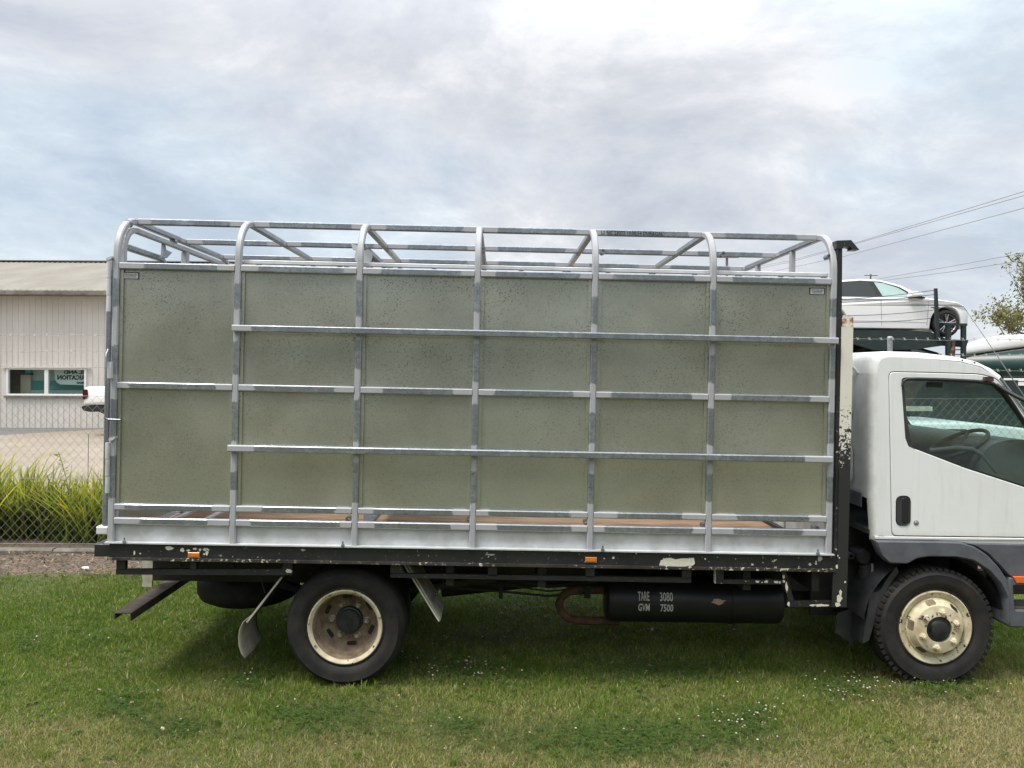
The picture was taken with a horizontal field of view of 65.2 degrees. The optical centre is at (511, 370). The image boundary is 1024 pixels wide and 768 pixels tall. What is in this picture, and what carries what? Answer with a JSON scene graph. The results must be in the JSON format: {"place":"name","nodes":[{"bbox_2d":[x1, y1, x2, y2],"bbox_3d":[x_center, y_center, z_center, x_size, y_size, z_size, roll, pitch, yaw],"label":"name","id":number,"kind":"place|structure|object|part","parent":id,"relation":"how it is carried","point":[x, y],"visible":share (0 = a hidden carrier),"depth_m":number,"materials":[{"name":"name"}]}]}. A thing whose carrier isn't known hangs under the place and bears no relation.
{"place":"outdoors","nodes":[
{"label":"outdoors","id":0,"kind":"place"},
{"bbox_2d":[0,429,103,491],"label":"yard","id":1,"kind":"structure","parent":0,"point":[11,440],"depth_m":18.55,"materials":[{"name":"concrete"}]},
{"bbox_2d":[0,428,103,434],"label":"apron","id":2,"kind":"object","parent":1,"relation":"on","point":[21,431],"depth_m":23.90,"materials":[{"name":"concrete"}]},
{"bbox_2d":[82,386,104,413],"bbox_3d":[-9.246,0.872,23.193,5.455,1.928,1.912,0,0,-1],"label":"pickup","id":3,"kind":"object","parent":1,"relation":"on","point":[97,393],"visible":0.04,"depth_m":22.21,"materials":[{"name":"white paint"}]},
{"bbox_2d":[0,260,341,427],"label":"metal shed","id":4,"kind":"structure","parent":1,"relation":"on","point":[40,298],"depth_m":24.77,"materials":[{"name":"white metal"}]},
{"bbox_2d":[1,367,86,397],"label":"window","id":5,"kind":"structure","parent":4,"relation":"in","point":[46,394],"depth_m":24.71,"materials":[{"name":"white"}]},
{"bbox_2d":[717,257,738,275],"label":"power pole","id":6,"kind":"object","parent":1,"relation":"on","point":[727,260],"visible":0.01,"depth_m":70.22,"materials":[{"name":"white"}]},
{"bbox_2d":[750,195,1023,269],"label":"power line","id":7,"kind":"object","parent":6,"relation":"attached to","point":[911,227],"visible":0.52,"depth_m":40.98,"materials":[{"name":"grey metal"}]},
{"bbox_2d":[762,191,1023,265],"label":"power line","id":8,"kind":"object","parent":6,"relation":"attached to","point":[916,224],"visible":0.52,"depth_m":40.46,"materials":[{"name":"grey metal"}]},
{"bbox_2d":[772,208,1023,271],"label":"power line","id":9,"kind":"object","parent":6,"relation":"attached to","point":[917,236],"visible":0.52,"depth_m":40.77,"materials":[{"name":"grey metal"}]},
{"bbox_2d":[842,288,1017,421],"bbox_3d":[7.228,-0.039,20.638,10.355,3.967,2.610,0,0,-1],"label":"car carrier","id":10,"kind":"object","parent":1,"relation":"on","point":[956,392],"visible":0.24,"depth_m":19.58,"materials":[{"name":"green paint"}]},
{"bbox_2d":[842,279,967,336],"bbox_3d":[9.195,-1.573,20.561,4.600,1.475,1.990,0,0,-1],"label":"white sedan","id":11,"kind":"object","parent":10,"relation":"on","point":[949,311],"visible":0.44,"depth_m":19.73,"materials":[{"name":"white paint"}]},
{"bbox_3d":[8.329,-2.026,19.838,1.400,0.395,0.165,0,0,-1],"label":"rear window","id":12,"kind":"part","parent":11,"relation":"part of","materials":[{"name":"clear glass"}]},
{"bbox_3d":[9.468,-2.014,19.854,0.920,0.380,0.159,0,0,-1],"label":"front window","id":13,"kind":"part","parent":11,"relation":"part of","materials":[{"name":"glass"}]},
{"bbox_2d":[853,347,1003,379],"bbox_3d":[10.106,0.088,20.576,4.600,1.475,1.990,0,0,-1],"label":"dark sedan","id":14,"kind":"object","parent":10,"relation":"on","point":[858,349],"visible":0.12,"depth_m":19.92,"materials":[{"name":"black paint"}]},
{"bbox_3d":[9.240,-0.366,19.854,1.400,0.395,0.165,0,0,-1],"label":"rear window","id":15,"kind":"part","parent":14,"relation":"part of","materials":[{"name":"glass"}]},
{"bbox_3d":[10.380,-0.354,19.869,0.920,0.380,0.159,0,0,-1],"label":"front window","id":16,"kind":"part","parent":14,"relation":"part of","materials":[{"name":"black glass"}]},
{"bbox_2d":[906,406,1023,439],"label":"pale ute","id":17,"kind":"object","parent":1,"relation":"on","point":[935,422],"visible":0.11,"depth_m":12.74,"materials":[{"name":"white paint"}]},
{"bbox_2d":[966,334,1023,427],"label":"green lorry","id":18,"kind":"object","parent":1,"relation":"on","point":[1014,361],"visible":0.38,"depth_m":20.95,"materials":[{"name":"paint"}]},
{"bbox_2d":[971,252,1023,335],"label":"sparse tree","id":19,"kind":"object","parent":1,"relation":"on","point":[1000,318],"visible":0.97,"depth_m":34.33,"materials":[{"name":"green plant"}]},
{"bbox_2d":[0,553,978,575],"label":"mulch strip","id":20,"kind":"object","parent":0,"point":[21,562],"visible":0.11,"depth_m":8.51,"materials":[{"name":"brown plant"}]},
{"bbox_2d":[0,551,981,576],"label":"leaf litter","id":21,"kind":"object","parent":20,"relation":"on","point":[58,555],"visible":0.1,"depth_m":8.42,"materials":[{"name":"brown plant"}]},
{"bbox_2d":[0,536,980,547],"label":"garden bed","id":22,"kind":"object","parent":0,"point":[55,543],"visible":0.03,"depth_m":9.35,"materials":[{"name":"brown soil"}]},
{"bbox_2d":[0,444,77,538],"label":"grass clump","id":23,"kind":"object","parent":22,"relation":"on","point":[8,487],"visible":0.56,"depth_m":9.73,"materials":[{"name":"green plant"}]},
{"bbox_2d":[0,457,98,539],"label":"grass clump","id":24,"kind":"object","parent":22,"relation":"on","point":[7,524],"visible":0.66,"depth_m":9.65,"materials":[{"name":"green plant"}]},
{"bbox_2d":[1,462,102,541],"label":"grass clump","id":25,"kind":"object","parent":22,"relation":"on","point":[43,528],"visible":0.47,"depth_m":9.56,"materials":[{"name":"green plant"}]},
{"bbox_2d":[4,467,106,543],"bbox_3d":[-5.122,1.577,9.709,1.639,0.906,1.791,0,0,22],"label":"grass clump","id":26,"kind":"object","parent":22,"relation":"on","point":[87,530],"visible":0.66,"depth_m":9.47,"materials":[{"name":"green plant"}]},
{"bbox_2d":[54,451,72,494],"bbox_3d":[-5.390,1.488,9.610,0.212,1.102,0.100,0,0,-1],"label":"weed stalk","id":27,"kind":"object","parent":22,"relation":"on","point":[62,469],"visible":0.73,"depth_m":9.61,"materials":[{"name":"green plant"}]},
{"bbox_2d":[58,469,102,509],"bbox_3d":[-4.407,1.559,9.751,1.901,0.947,2.158,0,0,-1],"label":"grass clump","id":28,"kind":"object","parent":22,"relation":"on","point":[91,494],"visible":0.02,"depth_m":9.52,"materials":[{"name":"green plant"}]},
{"bbox_2d":[87,436,88,499],"bbox_3d":[-5.098,1.400,9.617,0.018,1.280,0.007,0,0,-1],"label":"weed stalk","id":29,"kind":"object","parent":22,"relation":"on","point":[88,456],"visible":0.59,"depth_m":9.62,"materials":[{"name":"plant"}]},
{"bbox_2d":[0,333,1023,545],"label":"chain link fence","id":30,"kind":"object","parent":22,"relation":"on","point":[890,339],"visible":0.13,"depth_m":9.20,"materials":[{"name":"metal"}]},
{"bbox_2d":[0,569,1023,767],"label":"lawn","id":31,"kind":"structure","parent":0,"point":[424,686],"depth_m":5.14,"materials":[{"name":"plant"}]},
{"bbox_2d":[0,579,1023,767],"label":"turf weeds","id":32,"kind":"object","parent":31,"relation":"on","point":[367,731],"visible":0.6,"depth_m":5.03,"materials":[{"name":"green plant"}]},
{"bbox_2d":[1,587,1023,767],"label":"clover leaves","id":33,"kind":"object","parent":31,"relation":"on","point":[653,739],"visible":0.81,"depth_m":4.72,"materials":[{"name":"green plant"}]},
{"bbox_2d":[34,594,1011,748],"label":"clover heads","id":34,"kind":"object","parent":31,"relation":"on","point":[131,702],"visible":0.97,"depth_m":5.17,"materials":[{"name":"white plant"}]},
{"bbox_2d":[94,240,1023,685],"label":"flatbed truck","id":35,"kind":"object","parent":31,"relation":"on","point":[900,582],"visible":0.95,"depth_m":5.32,"materials":[{"name":"white paint"}]},
{"bbox_2d":[173,511,223,517],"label":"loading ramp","id":36,"kind":"structure","parent":35,"relation":"on","point":[187,513],"depth_m":6.11,"materials":[{"name":"silver metal"}]},
{"bbox_2d":[96,218,838,555],"bbox_3d":[-0.290,0.087,6.263,4.775,2.131,2.308,1,0,-1],"label":"stock crate","id":37,"kind":"object","parent":35,"relation":"on","point":[368,384],"visible":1,"depth_m":5.19,"materials":[{"name":"silver metal"}]},
{"bbox_3d":[3.083,0.563,5.354,1.176,1.085,0.108,1,0,-1],"label":"door","id":38,"kind":"part","parent":35,"relation":"part of","materials":[{"name":"white paint"}]},
{"bbox_2d":[0,0,1023,357],"label":"sky","id":39,"kind":"structure","parent":0,"point":[854,120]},
{"bbox_2d":[879,253,1021,278],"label":"power line","id":40,"kind":"object","parent":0,"point":[954,265],"visible":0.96,"depth_m":81.75,"materials":[{"name":"grey metal"}]},
{"bbox_2d":[882,260,1023,280],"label":"power line","id":41,"kind":"object","parent":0,"point":[957,270],"visible":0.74,"depth_m":81.18,"materials":[{"name":"grey metal"}]},
{"label":"ground","id":42,"kind":"structure","parent":0,"visible":0},
{"bbox_2d":[0,547,55,554],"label":"kerb","id":43,"kind":"structure","parent":42,"relation":"on","point":[25,550],"depth_m":8.98,"materials":[{"name":"concrete"}]},
{"bbox_2d":[53,548,93,553],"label":"kerb","id":44,"kind":"structure","parent":42,"relation":"on","point":[74,550],"depth_m":8.99,"materials":[{"name":"concrete"}]}
]}

